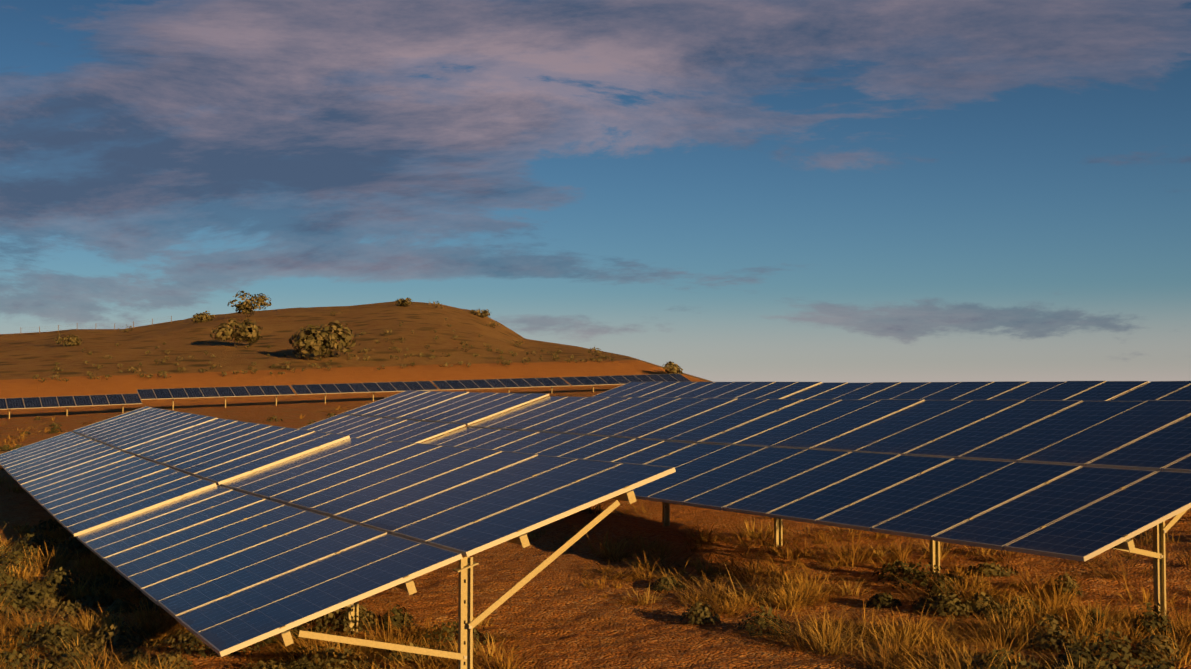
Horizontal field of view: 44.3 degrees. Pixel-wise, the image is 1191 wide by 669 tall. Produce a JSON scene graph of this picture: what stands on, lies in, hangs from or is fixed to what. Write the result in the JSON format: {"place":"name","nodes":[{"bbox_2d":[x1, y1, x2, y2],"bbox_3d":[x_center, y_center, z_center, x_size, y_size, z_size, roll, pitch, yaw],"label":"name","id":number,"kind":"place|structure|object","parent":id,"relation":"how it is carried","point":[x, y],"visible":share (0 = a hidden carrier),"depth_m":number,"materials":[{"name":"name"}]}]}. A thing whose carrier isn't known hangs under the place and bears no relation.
{"place":"outdoors","nodes":[
{"label":"outdoors","id":0,"kind":"place"},
{"bbox_2d":[0,301,1190,668],"bbox_3d":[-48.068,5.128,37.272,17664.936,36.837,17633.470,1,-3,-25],"label":"ground","id":1,"kind":"structure","parent":0,"point":[556,615],"depth_m":20.36,"materials":[{"name":"soil"}]},
{"bbox_2d":[0,393,141,418],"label":"solar panel array","id":2,"kind":"object","parent":1,"relation":"on","point":[65,401],"visible":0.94,"depth_m":90.05,"materials":[{"name":"blue glass"}]},
{"bbox_2d":[20,316,171,334],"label":"ridge fence","id":3,"kind":"object","parent":1,"relation":"on","point":[114,326],"visible":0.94,"depth_m":201.28,"materials":[{"name":"brown wood"}]},
{"bbox_2d":[0,406,216,484],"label":"solar panel array","id":4,"kind":"object","parent":1,"relation":"on","point":[65,451],"visible":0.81,"depth_m":32.54,"materials":[{"name":"blue glass"}]},
{"bbox_2d":[20,418,349,536],"bbox_3d":[-7.312,2.517,24.649,3.764,2.060,9.847,1,-3,-25],"label":"solar panel array","id":5,"kind":"object","parent":1,"relation":"on","point":[77,500],"visible":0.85,"depth_m":23.30,"materials":[{"name":"blue glass"}]},
{"bbox_2d":[137,385,294,409],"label":"solar panel array","id":6,"kind":"object","parent":1,"relation":"on","point":[207,392],"visible":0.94,"depth_m":94.42,"materials":[{"name":"blue glass"}]},
{"bbox_2d":[32,291,682,382],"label":"hill bushes","id":7,"kind":"object","parent":1,"relation":"on","point":[315,341],"visible":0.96,"depth_m":134.97,"materials":[{"name":"green plant"}]},
{"bbox_2d":[291,381,437,403],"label":"solar panel array","id":8,"kind":"object","parent":1,"relation":"on","point":[326,389],"visible":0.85,"depth_m":98.62,"materials":[{"name":"blue glass"}]},
{"bbox_2d":[76,438,675,668],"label":"solar panel array","id":9,"kind":"object","parent":1,"relation":"on","point":[278,551],"visible":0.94,"depth_m":13.67,"materials":[{"name":"blue glass"}]},
{"bbox_2d":[298,390,548,447],"bbox_3d":[-4.761,2.474,34.844,3.761,2.332,9.839,1,-3,-25],"label":"solar panel array","id":10,"kind":"object","parent":1,"relation":"on","point":[414,416],"visible":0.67,"depth_m":34.02,"materials":[{"name":"blue glass"}]},
{"bbox_2d":[432,377,569,392],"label":"solar panel array","id":11,"kind":"object","parent":1,"relation":"on","point":[551,382],"visible":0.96,"depth_m":102.88,"materials":[{"name":"blue glass"}]},
{"bbox_2d":[0,405,1190,668],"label":"grass and shrubs","id":12,"kind":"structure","parent":1,"relation":"on","point":[104,631],"depth_m":14.13,"materials":[{"name":"plant"}]},
{"bbox_2d":[422,396,802,525],"bbox_3d":[-0.584,2.221,26.008,3.764,2.249,9.833,1,-3,-25],"label":"solar panel array","id":13,"kind":"object","parent":1,"relation":"on","point":[639,430],"visible":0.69,"depth_m":25.07,"materials":[{"name":"blue glass"}]},
{"bbox_2d":[561,374,691,391],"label":"solar panel array","id":14,"kind":"object","parent":1,"relation":"on","point":[599,380],"visible":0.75,"depth_m":107.09,"materials":[{"name":"blue glass"}]},
{"bbox_2d":[592,382,821,398],"bbox_3d":[1.437,2.322,37.253,3.762,2.342,9.837,1,-3,-25],"label":"solar panel array","id":15,"kind":"object","parent":1,"relation":"on","point":[759,390],"visible":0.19,"depth_m":37.09,"materials":[{"name":"blue glass"}]},
{"bbox_2d":[630,399,1190,620],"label":"solar panel array","id":16,"kind":"object","parent":1,"relation":"on","point":[1079,480],"visible":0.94,"depth_m":15.86,"materials":[{"name":"blue glass"}]},
{"bbox_2d":[783,381,1148,400],"bbox_3d":[5.625,2.014,28.400,3.763,2.258,9.833,1,-3,-25],"label":"solar panel array","id":17,"kind":"object","parent":1,"relation":"on","point":[1071,390],"visible":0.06,"depth_m":28.11,"materials":[{"name":"blue glass"}]},
{"bbox_2d":[1109,381,1190,400],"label":"solar panel array","id":18,"kind":"object","parent":1,"relation":"on","point":[1166,390],"visible":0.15,"depth_m":24.00,"materials":[{"name":"blue glass"}]},
{"bbox_2d":[0,0,1190,382],"label":"sky","id":19,"kind":"structure","parent":0,"point":[824,191],"materials":[{"name":"blue"}]}
]}

